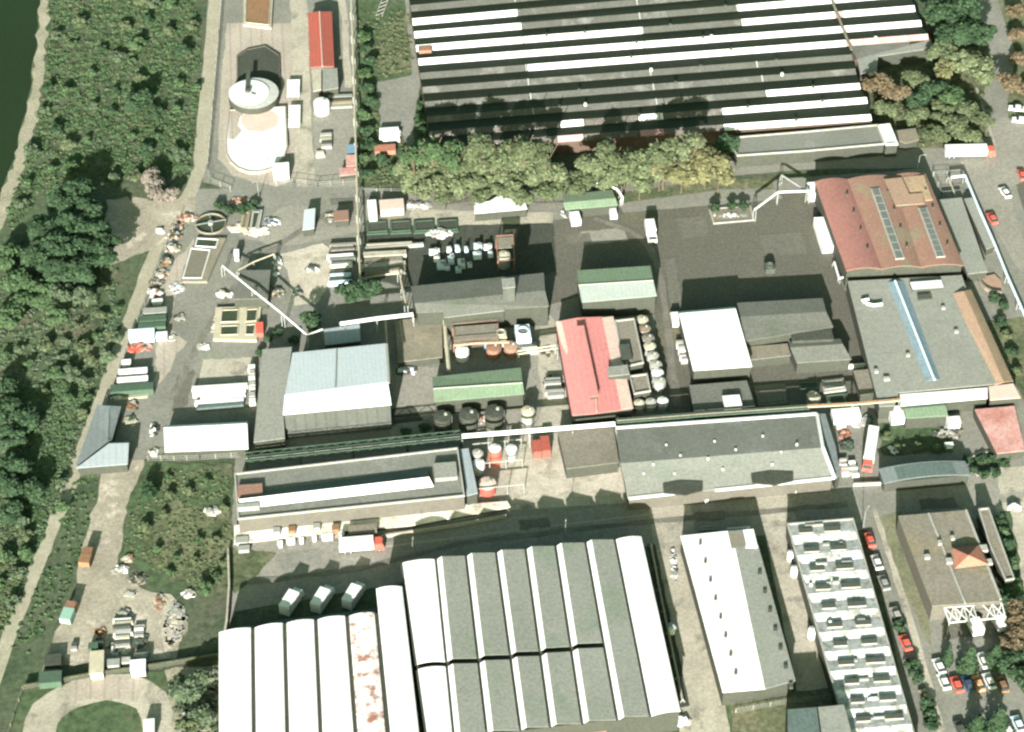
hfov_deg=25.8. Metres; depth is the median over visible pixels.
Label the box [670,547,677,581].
scrap heap
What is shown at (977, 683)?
parked car
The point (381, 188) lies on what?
fence
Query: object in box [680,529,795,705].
two tone hall
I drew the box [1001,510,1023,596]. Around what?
verge
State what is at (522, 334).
fan unit
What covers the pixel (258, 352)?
shrub
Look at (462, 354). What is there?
storage tank
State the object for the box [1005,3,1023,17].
shrub
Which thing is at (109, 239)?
tree
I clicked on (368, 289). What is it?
tree
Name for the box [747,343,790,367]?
brown link
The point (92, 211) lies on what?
tree
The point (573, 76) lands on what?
shed roof hall
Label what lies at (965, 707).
car park
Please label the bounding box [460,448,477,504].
end stair
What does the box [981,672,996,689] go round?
parked car
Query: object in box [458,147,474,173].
tree
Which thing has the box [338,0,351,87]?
path
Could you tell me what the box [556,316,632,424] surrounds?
red hall
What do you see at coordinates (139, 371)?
container
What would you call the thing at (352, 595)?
lorry
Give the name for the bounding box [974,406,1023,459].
red tarp roof
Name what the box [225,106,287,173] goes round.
slab basin
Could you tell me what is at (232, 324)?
cell basin
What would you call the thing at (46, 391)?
shrub
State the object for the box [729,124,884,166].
street annex
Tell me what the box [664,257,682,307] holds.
asphalt patch
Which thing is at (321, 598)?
lorry
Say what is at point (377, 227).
dark trough
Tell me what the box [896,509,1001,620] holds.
office block
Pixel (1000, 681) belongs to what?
parked car
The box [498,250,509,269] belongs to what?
storage tank
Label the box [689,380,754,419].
transformer house
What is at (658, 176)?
tree
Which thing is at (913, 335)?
grey hall
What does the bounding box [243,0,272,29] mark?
brown bed
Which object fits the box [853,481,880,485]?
boundary wall
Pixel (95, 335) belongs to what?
shrub
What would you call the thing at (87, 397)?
shrub
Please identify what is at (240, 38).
yard
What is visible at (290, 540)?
container
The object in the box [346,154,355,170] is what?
red hut
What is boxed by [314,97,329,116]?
storage tank
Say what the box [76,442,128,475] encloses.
hipped shed wing
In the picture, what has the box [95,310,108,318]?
shrub
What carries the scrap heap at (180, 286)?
on the yard at (166, 351)
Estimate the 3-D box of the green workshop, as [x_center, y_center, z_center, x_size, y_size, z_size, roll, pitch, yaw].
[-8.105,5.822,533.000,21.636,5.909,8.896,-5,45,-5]
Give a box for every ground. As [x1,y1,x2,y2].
[0,0,1001,731]
[160,600,184,651]
[165,664,218,731]
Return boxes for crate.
[273,527,280,534]
[288,525,295,533]
[313,522,320,530]
[332,524,338,535]
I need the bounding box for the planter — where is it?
[709,205,753,223]
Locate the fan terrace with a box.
[978,274,1002,294]
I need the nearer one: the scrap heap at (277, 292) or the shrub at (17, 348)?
the shrub at (17, 348)
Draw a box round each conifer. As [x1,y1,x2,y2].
[940,645,953,667]
[956,645,979,675]
[965,714,988,731]
[984,643,1002,672]
[985,707,1009,731]
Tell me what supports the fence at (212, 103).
on the yard at (231, 12)
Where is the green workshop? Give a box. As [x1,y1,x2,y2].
[432,368,523,413]
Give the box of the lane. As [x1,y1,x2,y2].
[290,0,314,186]
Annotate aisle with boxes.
[254,347,291,453]
[819,413,839,488]
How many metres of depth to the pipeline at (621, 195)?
584.52 m
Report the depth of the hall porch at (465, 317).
547.06 m
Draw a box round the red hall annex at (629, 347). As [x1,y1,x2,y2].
[614,318,643,374]
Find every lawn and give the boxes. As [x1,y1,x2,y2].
[9,663,218,731]
[230,547,275,593]
[730,688,832,731]
[877,423,952,455]
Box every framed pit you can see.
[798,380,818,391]
[821,378,845,394]
[825,393,848,402]
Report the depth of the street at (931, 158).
589.49 m
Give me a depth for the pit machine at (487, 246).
571.86 m
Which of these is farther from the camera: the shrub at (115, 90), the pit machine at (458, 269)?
the shrub at (115, 90)
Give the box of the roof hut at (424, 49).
[418,46,431,53]
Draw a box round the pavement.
[854,485,946,731]
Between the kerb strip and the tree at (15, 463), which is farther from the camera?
the kerb strip
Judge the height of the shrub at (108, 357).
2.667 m
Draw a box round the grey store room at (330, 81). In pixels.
[323,68,337,97]
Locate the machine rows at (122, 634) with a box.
[113,617,133,647]
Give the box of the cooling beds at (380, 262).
[361,250,406,275]
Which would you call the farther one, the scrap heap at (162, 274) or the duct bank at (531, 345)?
the scrap heap at (162, 274)
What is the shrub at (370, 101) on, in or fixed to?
on the scrub at (372, 109)
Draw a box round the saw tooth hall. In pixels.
[400,536,679,731]
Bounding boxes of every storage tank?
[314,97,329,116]
[434,410,451,434]
[455,346,468,362]
[459,407,478,432]
[472,449,482,461]
[472,458,484,475]
[478,477,496,496]
[485,404,503,430]
[486,344,499,359]
[489,444,501,464]
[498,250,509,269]
[504,341,518,358]
[506,444,516,461]
[521,406,534,424]
[633,399,644,413]
[636,315,648,330]
[638,324,650,339]
[642,333,653,347]
[643,341,655,356]
[645,398,656,412]
[646,351,658,366]
[649,360,661,374]
[651,368,663,383]
[653,376,665,392]
[657,396,668,411]
[787,549,792,561]
[790,565,797,576]
[806,391,820,403]
[807,626,814,639]
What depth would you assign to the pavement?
489.20 m
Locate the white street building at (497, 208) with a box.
[474,196,526,220]
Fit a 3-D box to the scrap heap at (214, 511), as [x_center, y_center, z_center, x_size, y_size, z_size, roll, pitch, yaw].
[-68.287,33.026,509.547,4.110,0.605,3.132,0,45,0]
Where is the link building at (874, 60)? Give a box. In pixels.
[852,39,931,85]
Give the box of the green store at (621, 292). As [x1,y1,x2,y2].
[577,266,656,316]
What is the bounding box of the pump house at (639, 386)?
[629,373,650,403]
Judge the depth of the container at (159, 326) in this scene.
550.10 m
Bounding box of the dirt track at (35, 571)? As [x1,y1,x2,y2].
[0,238,167,682]
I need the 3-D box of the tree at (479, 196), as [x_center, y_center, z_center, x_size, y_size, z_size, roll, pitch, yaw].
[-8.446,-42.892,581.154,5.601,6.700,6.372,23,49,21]
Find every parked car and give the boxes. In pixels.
[863,532,875,547]
[870,554,883,569]
[877,575,890,590]
[889,606,902,620]
[898,634,912,651]
[918,689,930,698]
[932,658,946,673]
[936,673,950,690]
[949,676,963,693]
[953,719,965,731]
[960,675,975,692]
[970,675,985,692]
[976,652,987,668]
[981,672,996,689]
[986,212,998,224]
[994,676,1009,693]
[998,187,1011,198]
[1008,104,1023,111]
[1010,715,1023,731]
[1012,116,1023,123]
[1017,169,1023,180]
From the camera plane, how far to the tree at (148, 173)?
589.02 m
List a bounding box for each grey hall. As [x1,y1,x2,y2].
[283,343,391,438]
[411,273,548,330]
[789,339,851,373]
[846,275,999,418]
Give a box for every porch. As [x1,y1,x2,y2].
[324,324,360,348]
[443,307,503,336]
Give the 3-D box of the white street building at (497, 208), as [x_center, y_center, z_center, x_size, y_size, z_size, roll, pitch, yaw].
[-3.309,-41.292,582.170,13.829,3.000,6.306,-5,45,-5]
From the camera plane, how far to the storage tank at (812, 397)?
531.99 m
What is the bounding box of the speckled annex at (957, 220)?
[937,197,986,281]
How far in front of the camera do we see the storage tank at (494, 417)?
526.16 m
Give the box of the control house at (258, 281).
[234,270,270,308]
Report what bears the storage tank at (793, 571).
on the ground at (206, 622)
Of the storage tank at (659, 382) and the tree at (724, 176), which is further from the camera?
the tree at (724, 176)
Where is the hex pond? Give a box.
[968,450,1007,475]
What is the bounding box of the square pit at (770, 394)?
[754,383,786,406]
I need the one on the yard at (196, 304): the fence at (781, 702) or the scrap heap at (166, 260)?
the scrap heap at (166, 260)
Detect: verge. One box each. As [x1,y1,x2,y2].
[614,179,774,203]
[619,189,781,212]
[648,544,689,707]
[871,512,931,648]
[995,498,1023,602]
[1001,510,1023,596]
[1001,603,1023,692]
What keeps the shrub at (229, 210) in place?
on the yard at (196, 304)
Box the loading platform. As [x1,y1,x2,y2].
[234,501,510,546]
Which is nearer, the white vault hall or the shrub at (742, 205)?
the white vault hall
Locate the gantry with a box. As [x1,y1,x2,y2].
[452,320,508,355]
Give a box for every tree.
[0,242,22,273]
[0,268,33,294]
[0,303,23,329]
[0,374,18,396]
[0,395,24,423]
[0,423,28,449]
[0,452,32,474]
[0,470,20,499]
[0,500,23,525]
[7,291,34,319]
[9,406,42,434]
[13,477,45,504]
[20,244,50,274]
[24,278,53,307]
[26,214,57,241]
[39,229,69,259]
[41,258,75,283]
[44,304,68,327]
[45,188,75,214]
[47,282,74,307]
[54,211,90,236]
[59,177,96,203]
[59,235,92,258]
[64,253,97,285]
[72,285,98,307]
[75,196,105,220]
[75,219,111,238]
[85,240,118,271]
[92,231,120,247]
[122,88,151,113]
[139,480,157,503]
[140,166,160,183]
[145,174,165,202]
[162,186,179,201]
[169,669,214,704]
[176,716,201,731]
[187,703,215,728]
[299,311,321,331]
[334,280,360,303]
[354,278,384,301]
[392,160,418,176]
[398,145,428,196]
[400,165,431,195]
[408,182,431,202]
[413,136,443,166]
[416,161,437,174]
[419,172,450,201]
[429,159,446,177]
[434,191,456,209]
[436,167,466,187]
[439,138,465,172]
[447,172,488,202]
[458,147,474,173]
[463,131,498,164]
[468,189,491,204]
[469,168,503,185]
[472,154,490,174]
[488,160,515,174]
[489,139,515,170]
[489,170,525,198]
[509,134,536,161]
[511,156,529,173]
[512,189,534,206]
[516,161,547,188]
[524,164,555,188]
[529,155,552,177]
[533,139,556,168]
[533,182,557,204]
[547,162,568,183]
[548,181,564,201]
[563,170,578,193]
[566,176,587,195]
[572,170,596,190]
[574,151,607,190]
[595,139,620,167]
[596,166,616,191]
[604,165,633,197]
[608,166,636,191]
[617,147,652,191]
[625,170,654,199]
[647,163,667,191]
[648,137,678,189]
[649,157,678,191]
[664,158,701,193]
[675,131,706,186]
[689,145,730,188]
[705,165,735,193]
[714,133,739,152]
[861,71,895,100]
[874,100,898,120]
[881,82,911,105]
[901,69,930,91]
[901,105,930,125]
[905,89,931,107]
[918,80,950,101]
[921,0,946,30]
[921,123,951,145]
[924,41,957,60]
[926,0,967,26]
[929,99,955,122]
[934,23,954,42]
[934,58,956,83]
[936,85,964,108]
[940,115,968,135]
[950,49,982,75]
[952,17,984,48]
[953,125,982,143]
[954,0,983,21]
[954,99,979,118]
[964,56,995,85]
[969,110,995,127]
[970,22,997,50]
[994,649,1023,673]
[995,72,1021,93]
[997,626,1023,650]
[1000,593,1023,614]
[1003,616,1023,637]
[1004,599,1023,628]
[1006,665,1023,690]
[1015,639,1023,666]
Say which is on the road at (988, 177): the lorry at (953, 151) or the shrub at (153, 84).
the lorry at (953, 151)
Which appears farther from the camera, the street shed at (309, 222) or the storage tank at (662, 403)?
the street shed at (309, 222)
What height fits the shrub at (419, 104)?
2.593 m
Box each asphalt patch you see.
[172,370,193,410]
[277,550,321,569]
[330,196,377,204]
[391,405,422,424]
[436,197,468,204]
[518,517,550,529]
[565,232,591,243]
[580,228,627,244]
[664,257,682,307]
[665,352,681,406]
[677,216,709,237]
[694,510,724,521]
[759,232,806,255]
[918,497,958,509]
[942,619,970,640]
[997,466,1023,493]
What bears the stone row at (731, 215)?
on the planter
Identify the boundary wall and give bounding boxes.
[23,653,218,689]
[224,548,229,630]
[377,514,505,537]
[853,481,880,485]
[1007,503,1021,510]
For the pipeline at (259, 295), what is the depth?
549.91 m
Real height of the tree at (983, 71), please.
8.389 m
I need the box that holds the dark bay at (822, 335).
[791,328,833,342]
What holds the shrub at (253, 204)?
on the yard at (196, 304)
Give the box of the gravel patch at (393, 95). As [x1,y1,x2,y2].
[377,76,418,134]
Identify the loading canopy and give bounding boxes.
[663,480,707,503]
[751,470,795,493]
[899,387,987,412]
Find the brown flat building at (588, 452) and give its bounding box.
[558,426,618,478]
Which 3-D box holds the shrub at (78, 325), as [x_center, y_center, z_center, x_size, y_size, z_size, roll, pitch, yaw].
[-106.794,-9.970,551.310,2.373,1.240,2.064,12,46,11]
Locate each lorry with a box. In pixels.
[59,600,78,624]
[78,547,94,567]
[279,587,304,616]
[310,585,335,613]
[339,535,383,553]
[341,581,366,610]
[568,210,580,226]
[644,218,656,242]
[862,425,878,472]
[944,144,995,158]
[963,612,984,636]
[989,609,1007,631]
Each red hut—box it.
[340,167,354,181]
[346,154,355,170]
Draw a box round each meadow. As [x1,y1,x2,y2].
[53,330,113,408]
[104,196,162,263]
[355,0,426,189]
[378,15,411,75]
[871,0,1023,148]
[1016,181,1023,209]
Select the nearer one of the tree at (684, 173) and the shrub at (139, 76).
the tree at (684, 173)
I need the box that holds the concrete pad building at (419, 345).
[395,318,442,367]
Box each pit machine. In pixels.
[429,247,439,255]
[434,255,439,261]
[436,260,445,269]
[445,263,449,270]
[447,245,451,252]
[448,256,453,264]
[455,244,459,252]
[455,265,461,272]
[457,258,464,268]
[467,261,471,267]
[473,242,481,250]
[473,251,481,259]
[484,243,491,250]
[488,250,492,257]
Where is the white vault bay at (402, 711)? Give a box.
[376,586,418,731]
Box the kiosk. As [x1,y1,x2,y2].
[896,128,918,149]
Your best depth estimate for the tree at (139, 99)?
609.89 m
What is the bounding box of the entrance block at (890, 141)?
[878,123,897,156]
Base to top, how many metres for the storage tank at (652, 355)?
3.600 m
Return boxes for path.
[115,197,195,257]
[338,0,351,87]
[403,0,419,145]
[872,509,945,731]
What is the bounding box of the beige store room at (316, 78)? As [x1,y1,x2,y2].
[311,69,320,97]
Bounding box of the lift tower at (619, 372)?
[607,365,629,384]
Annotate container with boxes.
[38,670,62,689]
[44,653,62,669]
[88,642,98,653]
[89,650,104,679]
[107,658,120,669]
[110,382,153,396]
[117,375,148,383]
[118,367,147,376]
[121,359,131,366]
[121,657,130,666]
[128,328,154,343]
[130,659,146,676]
[135,652,145,658]
[138,321,166,331]
[139,314,166,326]
[143,306,167,318]
[143,718,154,731]
[152,298,162,306]
[155,331,167,341]
[233,249,239,261]
[235,536,248,546]
[238,545,249,553]
[256,322,263,336]
[272,162,289,180]
[277,540,282,547]
[286,537,295,544]
[299,537,303,544]
[312,534,316,541]
[321,533,333,540]
[338,530,344,536]
[347,144,354,154]
[348,523,376,538]
[367,199,377,221]
[374,144,395,155]
[379,198,404,216]
[531,439,541,458]
[540,435,550,457]
[806,182,815,201]
[813,217,832,253]
[830,407,861,425]
[835,421,846,429]
[849,363,864,368]
[888,405,904,425]
[944,442,953,449]
[945,416,961,428]
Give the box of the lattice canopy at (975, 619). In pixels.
[944,602,1005,634]
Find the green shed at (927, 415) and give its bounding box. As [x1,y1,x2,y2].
[903,402,947,428]
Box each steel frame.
[472,439,524,493]
[496,234,514,274]
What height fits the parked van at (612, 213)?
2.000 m
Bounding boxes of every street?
[194,142,975,206]
[230,474,1023,620]
[649,504,729,731]
[757,495,827,690]
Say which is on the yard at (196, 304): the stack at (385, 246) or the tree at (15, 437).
the stack at (385, 246)
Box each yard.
[106,168,1023,543]
[153,239,193,387]
[154,338,258,406]
[197,357,253,384]
[203,0,356,188]
[222,23,296,186]
[235,432,626,537]
[238,205,359,245]
[281,243,334,305]
[313,110,356,186]
[359,223,555,287]
[388,326,557,444]
[408,208,552,224]
[507,447,625,499]
[535,313,571,427]
[544,192,868,413]
[824,400,1023,484]
[985,317,1023,399]
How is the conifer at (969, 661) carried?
on the car park
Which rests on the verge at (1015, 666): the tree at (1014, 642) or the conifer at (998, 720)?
the tree at (1014, 642)
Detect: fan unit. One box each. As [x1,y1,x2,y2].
[497,328,506,348]
[514,324,530,349]
[764,262,774,273]
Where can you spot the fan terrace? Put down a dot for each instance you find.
(991, 283)
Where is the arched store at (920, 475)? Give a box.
[879,461,970,491]
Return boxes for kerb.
[384,514,649,547]
[976,88,995,144]
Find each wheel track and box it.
[167,210,329,399]
[247,501,847,584]
[593,217,679,404]
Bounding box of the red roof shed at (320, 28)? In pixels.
[308,11,333,75]
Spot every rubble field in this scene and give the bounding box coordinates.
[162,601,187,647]
[182,681,216,731]
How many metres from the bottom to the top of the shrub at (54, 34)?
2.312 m
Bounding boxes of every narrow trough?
[240,210,250,231]
[250,210,262,231]
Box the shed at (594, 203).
[563,190,617,217]
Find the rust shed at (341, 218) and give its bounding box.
[334,210,348,226]
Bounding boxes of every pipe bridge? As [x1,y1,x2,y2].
[245,430,461,470]
[461,421,615,448]
[615,404,809,425]
[805,398,900,412]
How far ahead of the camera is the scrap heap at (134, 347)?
546.84 m
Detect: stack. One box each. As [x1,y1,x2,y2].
[71,642,77,650]
[95,637,103,648]
[114,394,147,400]
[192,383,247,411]
[248,364,255,406]
[316,150,324,157]
[320,132,331,148]
[327,253,355,268]
[328,94,352,108]
[328,270,352,286]
[329,242,355,252]
[365,241,423,250]
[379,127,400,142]
[676,340,687,363]
[700,525,714,532]
[727,526,749,530]
[838,458,849,476]
[848,460,858,477]
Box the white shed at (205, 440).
[164,422,247,459]
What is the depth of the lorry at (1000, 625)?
483.97 m
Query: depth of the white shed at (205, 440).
521.30 m
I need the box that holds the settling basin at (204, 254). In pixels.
[182,237,225,282]
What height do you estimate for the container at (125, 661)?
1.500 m
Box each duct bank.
[519,342,538,355]
[544,377,563,399]
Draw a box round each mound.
[122,461,233,596]
[140,500,232,587]
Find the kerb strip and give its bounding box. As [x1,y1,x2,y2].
[218,70,259,181]
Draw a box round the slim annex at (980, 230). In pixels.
[964,197,993,254]
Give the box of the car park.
[929,617,1023,731]
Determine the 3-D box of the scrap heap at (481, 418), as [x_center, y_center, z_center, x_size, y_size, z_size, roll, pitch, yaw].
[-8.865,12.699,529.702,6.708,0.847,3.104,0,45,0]
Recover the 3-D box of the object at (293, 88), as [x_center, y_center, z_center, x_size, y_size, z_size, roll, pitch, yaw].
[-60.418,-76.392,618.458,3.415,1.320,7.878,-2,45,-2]
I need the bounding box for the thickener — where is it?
[195,213,225,234]
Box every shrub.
[0,350,11,359]
[0,549,16,562]
[0,578,6,586]
[5,594,21,609]
[9,566,26,578]
[13,198,27,207]
[13,345,24,352]
[15,515,30,527]
[17,528,32,542]
[17,546,34,562]
[21,178,32,187]
[22,359,32,366]
[23,143,40,154]
[37,337,52,351]
[38,106,49,113]
[40,80,53,92]
[41,388,49,394]
[44,366,62,379]
[45,164,57,172]
[47,121,62,134]
[49,30,61,39]
[53,499,71,512]
[54,477,68,487]
[55,353,67,360]
[58,85,72,95]
[58,138,77,150]
[60,337,71,344]
[61,160,79,173]
[61,363,79,381]
[63,392,75,404]
[67,40,77,46]
[72,16,86,28]
[73,338,91,351]
[74,322,83,328]
[76,375,92,384]
[76,407,88,419]
[79,159,91,168]
[81,135,90,142]
[81,393,91,401]
[84,67,96,76]
[84,354,97,366]
[88,101,97,109]
[92,332,101,338]
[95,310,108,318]
[97,44,107,52]
[98,349,117,363]
[101,281,110,288]
[106,105,118,113]
[108,50,126,62]
[108,172,120,183]
[108,331,123,343]
[109,86,119,94]
[113,304,121,311]
[117,20,131,30]
[122,87,136,96]
[127,37,147,49]
[127,57,137,64]
[127,132,136,137]
[127,168,141,181]
[132,0,146,5]
[132,72,145,82]
[137,142,153,157]
[138,521,151,533]
[141,14,153,24]
[145,103,164,119]
[147,0,162,8]
[148,80,158,87]
[150,132,160,139]
[152,545,161,552]
[160,509,169,517]
[162,0,176,9]
[162,26,175,34]
[163,473,172,481]
[165,490,175,499]
[165,568,175,574]
[168,145,186,161]
[171,104,180,112]
[172,42,192,56]
[172,554,179,561]
[173,77,184,86]
[182,486,194,495]
[185,20,199,29]
[190,83,200,91]
[191,556,199,563]
[192,535,203,544]
[196,579,212,595]
[203,477,212,483]
[209,536,221,543]
[210,571,220,579]
[213,201,225,209]
[218,558,226,565]
[219,504,229,511]
[224,206,234,215]
[235,202,249,214]
[247,199,260,209]
[254,347,262,357]
[263,334,272,342]
[271,327,282,335]
[287,335,299,344]
[356,67,371,77]
[356,109,370,119]
[357,30,371,42]
[357,125,373,136]
[357,153,370,164]
[359,44,372,54]
[359,82,375,93]
[359,138,377,151]
[361,169,375,177]
[362,56,376,65]
[362,95,378,107]
[374,153,389,165]
[388,163,395,173]
[400,428,411,436]
[413,112,426,126]
[416,99,423,110]
[416,125,428,138]
[418,423,431,432]
[708,202,719,211]
[726,202,736,210]
[737,201,749,210]
[880,431,890,440]
[891,619,907,631]
[894,442,905,450]
[903,658,920,670]
[907,668,924,684]
[913,441,924,450]
[919,697,936,711]
[921,707,936,718]
[922,715,940,730]
[930,443,941,451]
[962,455,975,463]
[969,465,978,473]
[975,454,987,463]
[977,469,990,479]
[987,453,997,462]
[989,292,1002,302]
[989,466,1000,477]
[993,316,1007,327]
[993,513,1006,527]
[997,458,1009,467]
[997,525,1010,536]
[998,301,1008,310]
[1000,329,1013,338]
[1001,538,1014,551]
[1001,584,1015,595]
[1004,346,1019,355]
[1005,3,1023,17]
[1006,27,1023,39]
[1008,51,1023,64]
[1008,556,1018,570]
[1011,366,1022,374]
[1012,571,1022,581]
[1013,579,1023,595]
[1014,81,1023,94]
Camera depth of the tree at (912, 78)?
613.48 m
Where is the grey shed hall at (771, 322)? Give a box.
[737,298,832,346]
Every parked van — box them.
[609,208,616,219]
[670,312,678,326]
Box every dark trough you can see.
[366,220,387,234]
[390,220,410,234]
[413,219,434,233]
[437,218,457,232]
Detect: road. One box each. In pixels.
[23,674,172,731]
[36,459,187,681]
[70,675,145,701]
[180,0,221,197]
[959,117,1023,271]
[979,0,1023,288]
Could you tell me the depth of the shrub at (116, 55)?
627.57 m
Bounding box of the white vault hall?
[219,608,389,731]
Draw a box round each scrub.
[0,240,121,607]
[0,465,70,631]
[0,524,33,624]
[6,0,201,225]
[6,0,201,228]
[11,474,97,653]
[16,379,86,527]
[124,469,230,589]
[167,667,218,731]
[356,9,413,186]
[876,0,994,145]
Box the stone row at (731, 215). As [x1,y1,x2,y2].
[713,212,746,217]
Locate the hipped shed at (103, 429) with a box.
[75,405,120,471]
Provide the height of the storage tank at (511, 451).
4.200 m
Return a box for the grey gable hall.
[615,412,835,509]
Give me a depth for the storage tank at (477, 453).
517.84 m
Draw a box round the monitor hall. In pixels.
[234,447,464,532]
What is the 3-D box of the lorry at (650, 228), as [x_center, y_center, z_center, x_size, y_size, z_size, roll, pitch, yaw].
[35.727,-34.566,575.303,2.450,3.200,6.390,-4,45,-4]
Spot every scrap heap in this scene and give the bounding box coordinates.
[94,627,107,636]
[104,641,114,648]
[106,391,121,399]
[110,646,132,655]
[112,564,129,573]
[117,608,131,617]
[121,554,133,562]
[123,590,137,596]
[125,398,137,410]
[125,416,137,426]
[126,573,147,585]
[127,342,152,352]
[131,634,148,648]
[148,278,165,287]
[148,288,163,298]
[148,448,158,455]
[149,423,159,436]
[153,594,166,610]
[154,268,168,278]
[156,228,164,233]
[160,255,173,267]
[163,242,180,252]
[165,229,182,241]
[168,282,184,293]
[168,334,177,340]
[170,221,184,231]
[173,313,184,320]
[176,214,197,222]
[180,588,195,598]
[196,343,209,349]
[203,506,220,516]
[216,289,232,297]
[227,197,248,204]
[227,223,240,232]
[242,227,269,236]
[264,217,280,225]
[270,287,285,297]
[271,255,281,276]
[292,287,302,296]
[304,264,319,271]
[324,212,333,221]
[396,366,416,375]
[404,201,431,209]
[425,227,452,239]
[479,415,484,423]
[541,347,552,357]
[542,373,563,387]
[559,210,566,217]
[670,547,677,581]
[678,713,691,726]
[837,426,850,438]
[838,438,854,451]
[852,417,868,427]
[863,414,872,425]
[886,445,901,456]
[932,426,963,439]
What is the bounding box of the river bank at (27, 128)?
[0,0,49,229]
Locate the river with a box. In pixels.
[0,0,39,193]
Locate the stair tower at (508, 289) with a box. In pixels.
[501,278,514,301]
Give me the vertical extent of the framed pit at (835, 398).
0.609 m
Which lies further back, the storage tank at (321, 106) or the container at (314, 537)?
the storage tank at (321, 106)
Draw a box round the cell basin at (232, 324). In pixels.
[213,307,260,341]
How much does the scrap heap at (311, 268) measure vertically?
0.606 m
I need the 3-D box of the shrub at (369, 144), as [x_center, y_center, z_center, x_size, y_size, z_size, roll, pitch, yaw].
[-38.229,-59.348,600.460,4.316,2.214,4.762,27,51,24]
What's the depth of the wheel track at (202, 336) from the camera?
554.60 m
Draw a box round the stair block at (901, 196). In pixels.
[884,177,924,207]
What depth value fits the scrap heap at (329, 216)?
581.30 m
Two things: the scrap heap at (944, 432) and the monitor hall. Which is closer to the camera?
the monitor hall
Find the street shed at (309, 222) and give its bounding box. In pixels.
[303,208,315,236]
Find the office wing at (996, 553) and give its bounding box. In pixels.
[977,507,1014,587]
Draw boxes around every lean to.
[903,175,932,200]
[953,289,1012,385]
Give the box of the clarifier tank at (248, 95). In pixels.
[228,70,279,113]
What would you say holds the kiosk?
on the meadow at (1014, 98)
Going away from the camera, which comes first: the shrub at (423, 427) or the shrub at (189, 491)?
the shrub at (189, 491)
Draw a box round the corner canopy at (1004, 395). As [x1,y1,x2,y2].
[987,383,1019,409]
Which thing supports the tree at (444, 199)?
on the yard at (196, 304)
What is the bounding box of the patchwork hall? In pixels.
[786,518,913,731]
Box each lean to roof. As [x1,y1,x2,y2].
[785,707,819,731]
[818,705,850,731]
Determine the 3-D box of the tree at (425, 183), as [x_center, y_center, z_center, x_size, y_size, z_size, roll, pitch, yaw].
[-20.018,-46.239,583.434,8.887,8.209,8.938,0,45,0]
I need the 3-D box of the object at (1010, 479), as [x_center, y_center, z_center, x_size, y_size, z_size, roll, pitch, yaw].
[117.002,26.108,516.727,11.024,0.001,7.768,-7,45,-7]
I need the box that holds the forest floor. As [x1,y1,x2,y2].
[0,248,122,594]
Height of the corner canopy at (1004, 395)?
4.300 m
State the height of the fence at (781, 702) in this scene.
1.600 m
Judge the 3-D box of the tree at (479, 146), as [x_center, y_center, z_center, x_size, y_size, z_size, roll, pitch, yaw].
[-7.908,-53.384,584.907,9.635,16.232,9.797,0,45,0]
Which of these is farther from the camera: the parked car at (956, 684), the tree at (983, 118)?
the tree at (983, 118)
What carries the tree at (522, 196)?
on the yard at (196, 304)
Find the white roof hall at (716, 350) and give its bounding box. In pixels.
[679,307,751,384]
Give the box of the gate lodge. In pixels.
[853,369,873,400]
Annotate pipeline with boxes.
[221,265,324,350]
[236,253,275,279]
[339,312,413,334]
[350,0,407,312]
[383,320,392,385]
[443,320,450,374]
[516,344,557,365]
[596,182,623,205]
[649,543,684,702]
[752,190,809,221]
[779,174,808,201]
[832,261,842,283]
[946,177,957,197]
[949,175,1023,314]
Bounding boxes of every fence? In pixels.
[8,686,23,730]
[104,213,179,402]
[147,453,236,460]
[206,0,230,191]
[276,178,355,186]
[361,188,400,191]
[735,694,831,712]
[933,169,965,195]
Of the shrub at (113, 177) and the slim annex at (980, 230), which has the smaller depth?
the slim annex at (980, 230)
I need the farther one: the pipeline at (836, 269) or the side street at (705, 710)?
the pipeline at (836, 269)
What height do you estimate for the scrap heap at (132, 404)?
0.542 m
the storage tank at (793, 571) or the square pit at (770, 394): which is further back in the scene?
the square pit at (770, 394)
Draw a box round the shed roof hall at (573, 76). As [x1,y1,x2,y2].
[409,0,928,154]
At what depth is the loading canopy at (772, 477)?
510.21 m
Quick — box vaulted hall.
[814,172,963,287]
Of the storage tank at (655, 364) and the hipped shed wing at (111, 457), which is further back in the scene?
the storage tank at (655, 364)
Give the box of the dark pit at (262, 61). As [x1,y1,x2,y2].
[237,45,280,88]
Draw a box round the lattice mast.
[376,0,388,15]
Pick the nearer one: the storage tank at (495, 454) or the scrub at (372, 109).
the storage tank at (495, 454)
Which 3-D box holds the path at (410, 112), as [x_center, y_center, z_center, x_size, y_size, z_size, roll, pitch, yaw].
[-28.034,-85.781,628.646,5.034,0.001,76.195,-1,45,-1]
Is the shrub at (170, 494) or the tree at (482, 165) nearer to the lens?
the shrub at (170, 494)

